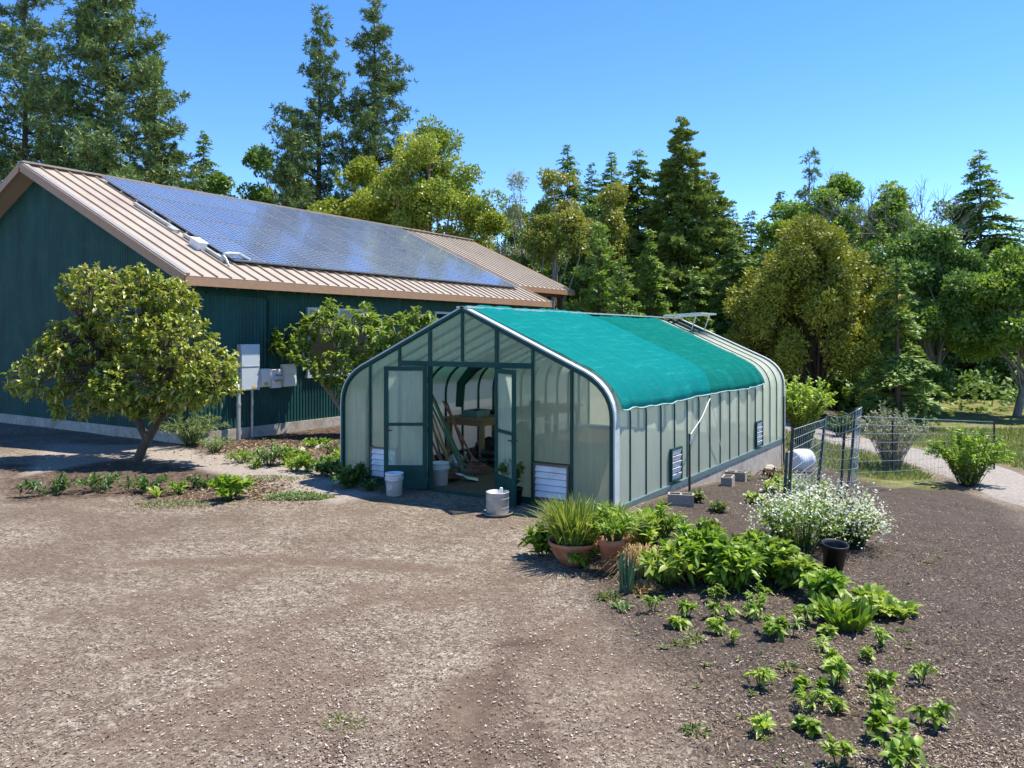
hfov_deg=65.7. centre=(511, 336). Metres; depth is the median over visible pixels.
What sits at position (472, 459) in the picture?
garden tool
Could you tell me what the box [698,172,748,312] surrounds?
cedar tree
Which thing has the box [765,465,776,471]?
rock
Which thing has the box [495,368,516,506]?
door
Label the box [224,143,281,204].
broadleaf tree
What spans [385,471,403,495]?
bucket
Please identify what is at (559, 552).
terracotta bowl
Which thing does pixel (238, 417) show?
conduit post
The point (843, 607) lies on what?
lettuce
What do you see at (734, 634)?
seedling
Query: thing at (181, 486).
shade plant
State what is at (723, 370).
shade cloth
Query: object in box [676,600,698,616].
seedling
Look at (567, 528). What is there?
ornamental grass
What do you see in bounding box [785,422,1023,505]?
road
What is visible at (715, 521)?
garden weed
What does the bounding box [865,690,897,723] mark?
seedling
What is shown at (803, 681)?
seedling
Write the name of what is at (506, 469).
potted plant
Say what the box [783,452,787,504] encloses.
fence post
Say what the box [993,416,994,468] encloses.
fence post
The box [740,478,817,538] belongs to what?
flowering bush
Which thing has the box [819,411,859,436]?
garden shrub
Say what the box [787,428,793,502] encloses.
fence post
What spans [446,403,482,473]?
garden tool
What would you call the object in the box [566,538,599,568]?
weed clump
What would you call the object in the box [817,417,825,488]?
fence post
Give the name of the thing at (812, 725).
seedling
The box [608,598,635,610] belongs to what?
weed clump
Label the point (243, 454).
weed clump
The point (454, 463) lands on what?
watering can
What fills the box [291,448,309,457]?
shade plant
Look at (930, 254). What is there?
broadleaf tree
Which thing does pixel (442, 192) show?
broadleaf tree
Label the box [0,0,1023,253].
sky
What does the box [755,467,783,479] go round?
garden weed
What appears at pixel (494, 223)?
broadleaf tree
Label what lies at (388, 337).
fig tree
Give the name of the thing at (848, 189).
broadleaf tree
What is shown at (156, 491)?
strappy plant
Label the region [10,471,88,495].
shade plant
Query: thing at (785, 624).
seedling
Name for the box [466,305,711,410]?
shade cloth
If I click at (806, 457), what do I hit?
wire fence
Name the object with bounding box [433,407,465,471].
garden tool
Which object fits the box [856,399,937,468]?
garden shrub
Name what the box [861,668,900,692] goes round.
seedling
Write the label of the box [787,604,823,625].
seedling
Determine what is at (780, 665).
weed
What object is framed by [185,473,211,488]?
shade plant
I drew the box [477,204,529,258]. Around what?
broadleaf tree
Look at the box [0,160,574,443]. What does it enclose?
house
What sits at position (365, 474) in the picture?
shade plant
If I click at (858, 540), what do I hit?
flowering bush
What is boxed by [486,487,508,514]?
metal can
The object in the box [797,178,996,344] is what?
bare tree
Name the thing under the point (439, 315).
window
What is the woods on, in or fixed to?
on the ground at (36, 452)
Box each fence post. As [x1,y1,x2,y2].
[783,396,784,465]
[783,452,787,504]
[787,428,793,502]
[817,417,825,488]
[839,425,845,498]
[846,410,856,491]
[892,420,893,473]
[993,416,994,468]
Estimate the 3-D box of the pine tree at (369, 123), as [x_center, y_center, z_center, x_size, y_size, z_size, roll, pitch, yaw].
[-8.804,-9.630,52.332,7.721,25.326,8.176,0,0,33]
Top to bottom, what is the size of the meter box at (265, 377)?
0.480 m
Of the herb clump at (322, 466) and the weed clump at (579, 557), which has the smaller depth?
the weed clump at (579, 557)
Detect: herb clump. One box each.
[252,439,288,466]
[270,444,301,462]
[290,452,331,471]
[302,437,332,447]
[309,456,339,476]
[320,441,339,452]
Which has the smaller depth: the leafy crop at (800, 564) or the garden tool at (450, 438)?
the leafy crop at (800, 564)
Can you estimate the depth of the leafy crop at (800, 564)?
8.19 m
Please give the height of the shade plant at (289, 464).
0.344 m
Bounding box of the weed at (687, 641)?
[671,637,695,648]
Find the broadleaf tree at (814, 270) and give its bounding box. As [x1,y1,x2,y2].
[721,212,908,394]
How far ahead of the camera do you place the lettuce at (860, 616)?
7.13 m
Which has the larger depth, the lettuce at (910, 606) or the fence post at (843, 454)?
the fence post at (843, 454)
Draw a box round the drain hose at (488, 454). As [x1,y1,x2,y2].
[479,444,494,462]
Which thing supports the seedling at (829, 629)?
on the ground at (36, 452)
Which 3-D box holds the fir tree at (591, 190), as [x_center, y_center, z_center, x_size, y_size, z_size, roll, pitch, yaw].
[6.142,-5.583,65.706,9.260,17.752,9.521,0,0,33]
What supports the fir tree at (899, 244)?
on the ground at (36, 452)
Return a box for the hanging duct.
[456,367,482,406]
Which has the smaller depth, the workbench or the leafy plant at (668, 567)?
the leafy plant at (668, 567)
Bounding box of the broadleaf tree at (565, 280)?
[513,222,585,309]
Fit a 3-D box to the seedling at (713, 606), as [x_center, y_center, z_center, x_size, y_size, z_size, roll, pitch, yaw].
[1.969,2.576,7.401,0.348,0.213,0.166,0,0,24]
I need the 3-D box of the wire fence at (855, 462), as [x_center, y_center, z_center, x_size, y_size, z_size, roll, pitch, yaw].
[5.680,1.958,13.749,0.649,1.609,1.986,0,0,20]
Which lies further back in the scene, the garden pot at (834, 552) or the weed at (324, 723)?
the garden pot at (834, 552)
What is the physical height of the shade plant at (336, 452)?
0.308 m
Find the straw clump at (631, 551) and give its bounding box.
[583,542,682,582]
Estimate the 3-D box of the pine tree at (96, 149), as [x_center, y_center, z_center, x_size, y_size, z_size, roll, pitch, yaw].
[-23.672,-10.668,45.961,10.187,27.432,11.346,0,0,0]
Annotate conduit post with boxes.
[236,382,240,439]
[250,390,253,437]
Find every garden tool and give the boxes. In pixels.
[415,411,450,468]
[433,395,472,475]
[433,400,468,474]
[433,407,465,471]
[433,413,451,467]
[433,424,441,456]
[433,426,460,471]
[442,401,493,473]
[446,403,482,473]
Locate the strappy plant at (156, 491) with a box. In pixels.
[146,485,171,496]
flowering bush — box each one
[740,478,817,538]
[745,477,863,555]
[756,464,859,498]
[769,468,892,545]
[814,494,903,548]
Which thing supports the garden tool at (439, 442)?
on the ground at (36, 452)
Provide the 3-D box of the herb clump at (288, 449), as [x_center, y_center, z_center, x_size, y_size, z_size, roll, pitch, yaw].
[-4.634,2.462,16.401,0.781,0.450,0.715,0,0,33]
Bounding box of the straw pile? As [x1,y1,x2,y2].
[619,578,663,593]
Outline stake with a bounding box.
[688,434,690,492]
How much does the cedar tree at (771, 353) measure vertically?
6.251 m
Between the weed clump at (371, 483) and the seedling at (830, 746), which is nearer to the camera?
the seedling at (830, 746)
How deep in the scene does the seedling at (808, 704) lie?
5.63 m
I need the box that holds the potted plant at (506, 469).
[492,456,524,488]
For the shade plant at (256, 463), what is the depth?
15.87 m
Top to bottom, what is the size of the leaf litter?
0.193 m
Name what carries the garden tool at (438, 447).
on the ground at (36, 452)
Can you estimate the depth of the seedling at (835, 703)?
5.53 m
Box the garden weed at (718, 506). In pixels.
[706,499,728,512]
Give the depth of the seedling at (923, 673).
6.01 m
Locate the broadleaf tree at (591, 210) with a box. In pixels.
[562,202,634,304]
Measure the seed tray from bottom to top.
0.140 m
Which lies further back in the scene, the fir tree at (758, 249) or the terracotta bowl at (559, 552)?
the fir tree at (758, 249)
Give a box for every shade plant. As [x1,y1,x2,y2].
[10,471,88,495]
[74,471,122,491]
[117,473,170,492]
[168,479,190,493]
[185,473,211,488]
[246,457,264,468]
[280,456,301,471]
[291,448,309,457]
[327,453,339,460]
[332,448,339,458]
[351,470,371,482]
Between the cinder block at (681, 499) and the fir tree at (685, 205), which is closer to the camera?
the cinder block at (681, 499)
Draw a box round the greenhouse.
[340,306,784,510]
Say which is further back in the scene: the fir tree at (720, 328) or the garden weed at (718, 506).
the fir tree at (720, 328)
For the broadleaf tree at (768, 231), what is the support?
on the ground at (36, 452)
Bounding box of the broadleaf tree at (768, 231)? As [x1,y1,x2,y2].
[737,218,802,326]
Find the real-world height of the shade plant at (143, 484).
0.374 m
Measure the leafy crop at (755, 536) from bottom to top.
0.453 m
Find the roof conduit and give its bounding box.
[133,202,250,265]
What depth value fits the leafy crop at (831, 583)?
7.76 m
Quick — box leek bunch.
[616,549,638,594]
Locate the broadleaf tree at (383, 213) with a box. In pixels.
[368,165,433,231]
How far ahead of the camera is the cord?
14.79 m
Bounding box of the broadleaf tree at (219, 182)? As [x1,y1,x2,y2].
[203,171,234,196]
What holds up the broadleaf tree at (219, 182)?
on the ground at (36, 452)
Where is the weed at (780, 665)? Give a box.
[771,660,803,673]
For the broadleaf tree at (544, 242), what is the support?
on the ground at (36, 452)
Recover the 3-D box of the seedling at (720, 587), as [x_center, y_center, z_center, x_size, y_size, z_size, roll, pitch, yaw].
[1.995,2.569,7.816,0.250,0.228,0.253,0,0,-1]
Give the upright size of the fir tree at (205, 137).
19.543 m
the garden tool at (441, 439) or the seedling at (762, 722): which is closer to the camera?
the seedling at (762, 722)
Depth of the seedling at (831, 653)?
6.26 m
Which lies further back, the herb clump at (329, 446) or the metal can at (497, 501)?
the herb clump at (329, 446)
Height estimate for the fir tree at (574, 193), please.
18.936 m
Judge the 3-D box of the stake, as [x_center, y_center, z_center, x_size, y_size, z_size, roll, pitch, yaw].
[3.038,2.253,13.584,0.035,1.170,0.040,0,0,33]
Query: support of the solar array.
attached to the house
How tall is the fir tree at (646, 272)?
8.515 m
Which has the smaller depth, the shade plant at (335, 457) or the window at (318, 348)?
the shade plant at (335, 457)
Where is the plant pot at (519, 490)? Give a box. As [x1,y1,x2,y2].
[516,486,522,504]
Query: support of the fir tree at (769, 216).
on the ground at (36, 452)
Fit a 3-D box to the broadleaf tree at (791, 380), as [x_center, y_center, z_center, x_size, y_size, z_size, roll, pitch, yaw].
[12.024,1.641,40.467,6.581,2.955,6.329,0,0,-3]
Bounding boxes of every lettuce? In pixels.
[808,593,854,614]
[814,595,878,631]
[849,582,892,599]
[851,593,905,617]
[872,594,922,617]
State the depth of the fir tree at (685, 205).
49.05 m
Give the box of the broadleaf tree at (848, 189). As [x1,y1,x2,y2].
[769,171,917,325]
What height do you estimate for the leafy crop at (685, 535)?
0.628 m
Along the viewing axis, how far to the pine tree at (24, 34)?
47.10 m
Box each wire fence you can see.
[791,419,824,503]
[820,407,861,497]
[856,416,993,487]
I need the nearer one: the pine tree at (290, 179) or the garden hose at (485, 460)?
the garden hose at (485, 460)
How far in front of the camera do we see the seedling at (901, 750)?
4.80 m
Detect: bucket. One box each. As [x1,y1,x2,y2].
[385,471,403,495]
[433,461,449,485]
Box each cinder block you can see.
[668,492,693,506]
[721,474,734,486]
[725,470,746,481]
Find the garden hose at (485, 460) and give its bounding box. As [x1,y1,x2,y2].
[461,458,486,471]
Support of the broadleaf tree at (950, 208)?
on the ground at (36, 452)
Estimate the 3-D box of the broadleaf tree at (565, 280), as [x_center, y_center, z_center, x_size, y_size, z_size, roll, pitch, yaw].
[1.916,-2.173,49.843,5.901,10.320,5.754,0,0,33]
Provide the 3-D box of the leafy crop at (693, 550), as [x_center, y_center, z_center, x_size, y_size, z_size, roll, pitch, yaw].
[2.111,2.376,8.452,0.773,0.612,0.754,0,0,10]
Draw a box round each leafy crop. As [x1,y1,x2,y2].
[656,523,712,578]
[673,516,727,539]
[679,528,746,584]
[697,541,769,593]
[730,528,778,546]
[744,533,804,584]
[766,548,825,591]
[793,567,854,600]
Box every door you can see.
[261,370,269,385]
[285,365,295,385]
[384,366,427,488]
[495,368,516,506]
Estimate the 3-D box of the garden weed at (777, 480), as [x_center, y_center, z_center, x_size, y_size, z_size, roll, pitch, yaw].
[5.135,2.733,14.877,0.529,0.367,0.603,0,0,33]
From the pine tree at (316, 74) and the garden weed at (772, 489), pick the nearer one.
the garden weed at (772, 489)
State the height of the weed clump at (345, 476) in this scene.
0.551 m
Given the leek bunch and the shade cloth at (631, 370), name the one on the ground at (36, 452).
the leek bunch
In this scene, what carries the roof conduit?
attached to the house
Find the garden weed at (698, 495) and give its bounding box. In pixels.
[687,487,706,502]
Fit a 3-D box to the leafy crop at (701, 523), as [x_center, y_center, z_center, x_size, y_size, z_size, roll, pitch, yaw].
[2.269,2.424,9.512,0.696,0.532,0.728,0,0,33]
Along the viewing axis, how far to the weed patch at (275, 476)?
14.62 m
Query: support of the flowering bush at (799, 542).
on the ground at (36, 452)
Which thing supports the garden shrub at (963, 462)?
on the ground at (36, 452)
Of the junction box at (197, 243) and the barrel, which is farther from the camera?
the junction box at (197, 243)
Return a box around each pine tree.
[0,0,88,183]
[3,0,214,190]
[118,53,194,185]
[253,1,372,204]
[263,105,315,209]
[321,0,419,212]
[793,146,822,214]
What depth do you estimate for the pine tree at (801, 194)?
54.86 m
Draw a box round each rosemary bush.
[158,409,229,446]
[196,433,233,452]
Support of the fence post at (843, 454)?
on the ground at (36, 452)
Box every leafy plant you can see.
[630,506,662,549]
[634,539,699,589]
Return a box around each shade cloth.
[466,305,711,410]
[587,314,765,396]
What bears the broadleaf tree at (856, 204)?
on the ground at (36, 452)
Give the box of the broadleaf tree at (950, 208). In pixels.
[920,200,1022,374]
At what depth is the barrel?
18.40 m
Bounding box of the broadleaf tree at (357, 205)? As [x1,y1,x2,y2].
[307,154,387,223]
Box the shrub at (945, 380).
[796,358,963,409]
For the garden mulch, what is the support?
on the ground at (36, 452)
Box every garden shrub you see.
[634,497,692,544]
[785,374,837,447]
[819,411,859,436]
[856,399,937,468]
[922,426,1015,486]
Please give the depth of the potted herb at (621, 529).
8.90 m
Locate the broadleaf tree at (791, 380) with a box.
[784,371,802,391]
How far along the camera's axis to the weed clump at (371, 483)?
13.50 m
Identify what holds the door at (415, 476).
in the greenhouse
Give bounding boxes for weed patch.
[135,499,217,507]
[240,474,305,481]
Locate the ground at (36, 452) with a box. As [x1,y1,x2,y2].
[0,356,1023,767]
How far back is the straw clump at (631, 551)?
8.79 m
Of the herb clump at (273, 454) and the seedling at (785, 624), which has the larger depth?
the herb clump at (273, 454)
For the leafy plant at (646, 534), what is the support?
on the ground at (36, 452)
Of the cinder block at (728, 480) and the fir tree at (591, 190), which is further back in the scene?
the fir tree at (591, 190)
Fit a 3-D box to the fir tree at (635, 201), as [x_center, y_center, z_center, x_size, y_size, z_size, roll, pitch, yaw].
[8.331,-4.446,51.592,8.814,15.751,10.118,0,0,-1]
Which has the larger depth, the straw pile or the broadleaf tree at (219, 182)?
the broadleaf tree at (219, 182)
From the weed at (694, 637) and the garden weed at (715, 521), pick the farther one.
the garden weed at (715, 521)
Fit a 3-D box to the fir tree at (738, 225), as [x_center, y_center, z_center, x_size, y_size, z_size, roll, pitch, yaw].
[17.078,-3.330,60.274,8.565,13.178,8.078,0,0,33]
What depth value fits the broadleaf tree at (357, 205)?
43.12 m
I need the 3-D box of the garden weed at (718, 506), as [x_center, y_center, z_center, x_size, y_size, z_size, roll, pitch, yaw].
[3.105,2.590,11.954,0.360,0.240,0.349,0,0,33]
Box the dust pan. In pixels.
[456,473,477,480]
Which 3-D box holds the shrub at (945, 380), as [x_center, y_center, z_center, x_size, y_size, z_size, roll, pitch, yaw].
[17.584,2.369,38.688,7.945,2.984,8.306,0,0,33]
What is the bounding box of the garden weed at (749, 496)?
[744,490,765,502]
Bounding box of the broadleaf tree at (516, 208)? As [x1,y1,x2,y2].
[493,168,531,259]
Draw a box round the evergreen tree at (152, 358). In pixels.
[0,261,244,461]
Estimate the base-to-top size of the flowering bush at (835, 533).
1.038 m
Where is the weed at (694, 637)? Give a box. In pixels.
[683,630,705,643]
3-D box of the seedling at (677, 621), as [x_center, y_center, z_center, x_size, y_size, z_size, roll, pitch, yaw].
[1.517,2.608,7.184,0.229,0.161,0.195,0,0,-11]
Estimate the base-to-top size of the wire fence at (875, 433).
1.723 m
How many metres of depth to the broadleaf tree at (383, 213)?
48.27 m
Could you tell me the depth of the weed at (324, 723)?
5.43 m
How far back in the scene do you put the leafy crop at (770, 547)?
8.39 m
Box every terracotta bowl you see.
[548,536,597,566]
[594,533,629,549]
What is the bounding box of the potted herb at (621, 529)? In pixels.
[586,501,641,541]
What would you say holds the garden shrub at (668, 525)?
on the ground at (36, 452)
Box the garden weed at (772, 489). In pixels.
[763,478,783,493]
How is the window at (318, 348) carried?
in the house
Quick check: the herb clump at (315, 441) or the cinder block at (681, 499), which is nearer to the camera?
the cinder block at (681, 499)
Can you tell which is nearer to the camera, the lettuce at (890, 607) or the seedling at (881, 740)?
the seedling at (881, 740)
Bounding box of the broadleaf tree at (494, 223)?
[474,209,519,263]
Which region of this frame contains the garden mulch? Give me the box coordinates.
[588,487,1023,767]
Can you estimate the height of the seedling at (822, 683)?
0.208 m
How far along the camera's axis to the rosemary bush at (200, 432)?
18.92 m
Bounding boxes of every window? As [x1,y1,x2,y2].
[305,307,365,377]
[434,311,450,320]
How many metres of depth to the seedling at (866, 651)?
6.43 m
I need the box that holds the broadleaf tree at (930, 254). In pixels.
[867,218,1013,411]
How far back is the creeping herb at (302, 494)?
12.88 m
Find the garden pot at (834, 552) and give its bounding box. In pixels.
[821,538,848,570]
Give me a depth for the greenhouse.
13.55 m
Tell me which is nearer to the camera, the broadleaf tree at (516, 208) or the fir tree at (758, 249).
the broadleaf tree at (516, 208)
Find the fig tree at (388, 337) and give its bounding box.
[266,297,438,410]
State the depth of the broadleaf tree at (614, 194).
48.95 m
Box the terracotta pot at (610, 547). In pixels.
[598,535,623,571]
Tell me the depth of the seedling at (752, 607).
7.33 m
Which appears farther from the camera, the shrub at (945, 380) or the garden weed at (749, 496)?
the shrub at (945, 380)
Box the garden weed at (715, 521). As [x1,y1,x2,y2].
[705,517,721,528]
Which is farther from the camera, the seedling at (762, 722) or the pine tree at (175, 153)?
the pine tree at (175, 153)
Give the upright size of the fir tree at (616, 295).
6.713 m
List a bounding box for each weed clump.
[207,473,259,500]
[223,448,258,462]
[329,461,369,489]
[358,477,383,491]
[517,521,553,556]
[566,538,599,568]
[592,588,621,600]
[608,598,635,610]
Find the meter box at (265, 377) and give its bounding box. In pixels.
[260,368,270,386]
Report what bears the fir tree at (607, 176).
on the ground at (36, 452)
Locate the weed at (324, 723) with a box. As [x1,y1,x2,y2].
[322,710,367,733]
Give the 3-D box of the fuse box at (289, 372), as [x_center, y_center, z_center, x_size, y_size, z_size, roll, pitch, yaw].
[-6.107,1.065,21.709,0.181,0.610,0.440,0,0,33]
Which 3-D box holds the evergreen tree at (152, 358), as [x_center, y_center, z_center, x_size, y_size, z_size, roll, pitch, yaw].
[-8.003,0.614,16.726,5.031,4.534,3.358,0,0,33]
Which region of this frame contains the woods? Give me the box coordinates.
[507,253,1023,411]
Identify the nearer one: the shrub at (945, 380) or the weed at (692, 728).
the weed at (692, 728)
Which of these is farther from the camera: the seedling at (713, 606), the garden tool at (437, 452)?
the garden tool at (437, 452)
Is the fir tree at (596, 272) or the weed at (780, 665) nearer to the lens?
the weed at (780, 665)
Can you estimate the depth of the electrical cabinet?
20.50 m
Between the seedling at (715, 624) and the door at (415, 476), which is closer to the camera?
the seedling at (715, 624)
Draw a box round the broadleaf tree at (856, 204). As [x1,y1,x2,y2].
[805,168,929,254]
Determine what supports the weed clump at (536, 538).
on the ground at (36, 452)
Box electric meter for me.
[269,369,283,387]
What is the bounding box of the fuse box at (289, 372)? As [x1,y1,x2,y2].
[280,364,296,386]
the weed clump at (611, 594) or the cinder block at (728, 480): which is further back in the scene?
the cinder block at (728, 480)
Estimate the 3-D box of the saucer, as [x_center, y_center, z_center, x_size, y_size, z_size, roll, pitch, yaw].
[-0.214,2.609,11.708,0.470,0.045,0.470,0,0,33]
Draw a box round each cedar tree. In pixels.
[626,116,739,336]
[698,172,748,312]
[723,276,797,378]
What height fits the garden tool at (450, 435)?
1.491 m
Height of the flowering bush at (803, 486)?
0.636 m
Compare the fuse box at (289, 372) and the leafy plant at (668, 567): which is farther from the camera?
the fuse box at (289, 372)
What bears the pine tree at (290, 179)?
on the ground at (36, 452)
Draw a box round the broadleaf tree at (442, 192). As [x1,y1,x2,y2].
[364,113,514,250]
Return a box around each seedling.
[639,594,668,610]
[664,615,692,630]
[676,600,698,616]
[704,601,740,619]
[704,617,727,634]
[706,583,729,602]
[723,628,741,644]
[740,598,767,620]
[742,666,779,687]
[745,576,772,602]
[748,711,776,739]
[759,613,789,641]
[775,614,806,636]
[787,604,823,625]
[789,685,829,712]
[789,713,825,738]
[792,673,811,694]
[809,634,831,652]
[809,675,833,700]
[816,623,838,639]
[818,732,859,767]
[819,646,840,669]
[821,655,853,687]
[823,695,850,712]
[857,644,875,661]
[860,683,901,705]
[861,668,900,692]
[863,709,915,742]
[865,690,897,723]
[866,734,916,767]
[868,624,897,650]
[878,733,926,767]
[904,697,955,730]
[906,658,940,682]
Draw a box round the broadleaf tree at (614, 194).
[568,180,658,312]
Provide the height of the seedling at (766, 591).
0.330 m
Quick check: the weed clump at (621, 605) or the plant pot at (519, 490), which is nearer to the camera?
the weed clump at (621, 605)
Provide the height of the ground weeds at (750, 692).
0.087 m
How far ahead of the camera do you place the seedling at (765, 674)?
5.97 m
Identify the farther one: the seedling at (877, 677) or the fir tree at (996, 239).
the fir tree at (996, 239)
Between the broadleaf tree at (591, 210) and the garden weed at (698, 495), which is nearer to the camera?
the garden weed at (698, 495)
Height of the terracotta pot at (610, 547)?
0.360 m
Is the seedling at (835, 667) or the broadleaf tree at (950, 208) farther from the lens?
the broadleaf tree at (950, 208)
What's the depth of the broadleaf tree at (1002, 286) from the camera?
35.18 m
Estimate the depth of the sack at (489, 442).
16.67 m
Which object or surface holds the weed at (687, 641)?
on the ground at (36, 452)
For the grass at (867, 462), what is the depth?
22.13 m
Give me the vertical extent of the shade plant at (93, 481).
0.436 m
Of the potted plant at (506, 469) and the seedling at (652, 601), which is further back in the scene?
the potted plant at (506, 469)
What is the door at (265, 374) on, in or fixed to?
in the meter box at (265, 377)
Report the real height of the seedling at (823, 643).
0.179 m
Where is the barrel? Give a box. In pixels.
[788,449,815,470]
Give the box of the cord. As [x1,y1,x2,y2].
[689,399,722,455]
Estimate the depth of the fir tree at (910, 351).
43.56 m
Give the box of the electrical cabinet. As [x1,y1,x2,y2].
[237,344,259,390]
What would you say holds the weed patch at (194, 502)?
on the ground at (36, 452)
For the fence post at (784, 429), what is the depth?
19.79 m
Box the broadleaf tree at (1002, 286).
[938,243,1023,415]
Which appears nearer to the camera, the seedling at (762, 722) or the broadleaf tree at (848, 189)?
the seedling at (762, 722)
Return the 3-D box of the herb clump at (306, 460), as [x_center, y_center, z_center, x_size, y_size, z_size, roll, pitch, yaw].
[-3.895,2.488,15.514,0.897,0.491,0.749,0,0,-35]
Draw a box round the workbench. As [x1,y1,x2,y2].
[444,414,508,462]
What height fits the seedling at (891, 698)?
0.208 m
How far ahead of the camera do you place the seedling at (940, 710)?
5.33 m
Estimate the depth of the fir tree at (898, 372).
30.81 m
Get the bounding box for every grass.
[514,490,618,546]
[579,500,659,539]
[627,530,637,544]
[782,425,1023,479]
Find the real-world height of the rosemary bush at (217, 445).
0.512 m
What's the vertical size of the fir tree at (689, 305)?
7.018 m
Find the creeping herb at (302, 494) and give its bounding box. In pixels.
[259,489,334,500]
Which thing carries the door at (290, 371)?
in the fuse box at (289, 372)
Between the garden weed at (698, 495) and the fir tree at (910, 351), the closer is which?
the garden weed at (698, 495)
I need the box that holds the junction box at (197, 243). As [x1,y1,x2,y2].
[188,236,208,250]
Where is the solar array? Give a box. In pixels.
[101,176,517,287]
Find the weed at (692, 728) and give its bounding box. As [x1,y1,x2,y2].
[677,721,712,738]
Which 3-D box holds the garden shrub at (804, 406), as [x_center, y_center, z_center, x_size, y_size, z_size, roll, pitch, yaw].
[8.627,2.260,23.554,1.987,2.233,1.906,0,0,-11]
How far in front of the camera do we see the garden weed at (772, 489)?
13.89 m
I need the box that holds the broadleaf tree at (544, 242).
[521,166,597,309]
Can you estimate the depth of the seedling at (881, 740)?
4.91 m
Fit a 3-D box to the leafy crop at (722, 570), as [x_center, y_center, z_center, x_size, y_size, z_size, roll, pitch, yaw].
[2.328,2.410,8.252,0.847,0.549,0.713,0,0,-19]
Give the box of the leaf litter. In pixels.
[7,432,963,767]
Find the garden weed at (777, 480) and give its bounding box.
[773,472,800,484]
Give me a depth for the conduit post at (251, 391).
20.66 m
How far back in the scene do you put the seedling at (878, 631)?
6.72 m
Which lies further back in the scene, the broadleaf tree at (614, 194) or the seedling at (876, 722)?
the broadleaf tree at (614, 194)
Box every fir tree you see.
[185,130,230,194]
[540,144,594,305]
[556,220,624,313]
[581,162,601,303]
[588,152,639,260]
[591,149,677,315]
[606,255,645,315]
[627,228,679,318]
[677,266,714,331]
[695,228,752,337]
[718,205,755,282]
[737,210,768,265]
[748,191,807,329]
[845,257,953,430]
[848,224,942,402]
[878,192,947,363]
[904,149,1023,399]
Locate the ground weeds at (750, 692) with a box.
[612,516,947,767]
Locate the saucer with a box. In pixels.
[482,509,512,516]
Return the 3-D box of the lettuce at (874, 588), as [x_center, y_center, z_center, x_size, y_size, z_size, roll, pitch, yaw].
[3.586,2.571,7.899,0.403,0.144,0.506,0,0,33]
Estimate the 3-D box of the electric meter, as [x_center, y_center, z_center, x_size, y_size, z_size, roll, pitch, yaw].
[-6.279,1.140,21.296,0.340,0.500,0.330,0,0,33]
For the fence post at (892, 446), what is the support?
on the ground at (36, 452)
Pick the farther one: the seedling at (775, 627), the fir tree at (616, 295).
the fir tree at (616, 295)
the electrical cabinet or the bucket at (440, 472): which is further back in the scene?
the electrical cabinet
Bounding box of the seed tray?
[462,408,489,417]
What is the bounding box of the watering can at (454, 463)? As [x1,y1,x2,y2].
[447,449,466,471]
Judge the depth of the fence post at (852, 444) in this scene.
14.56 m

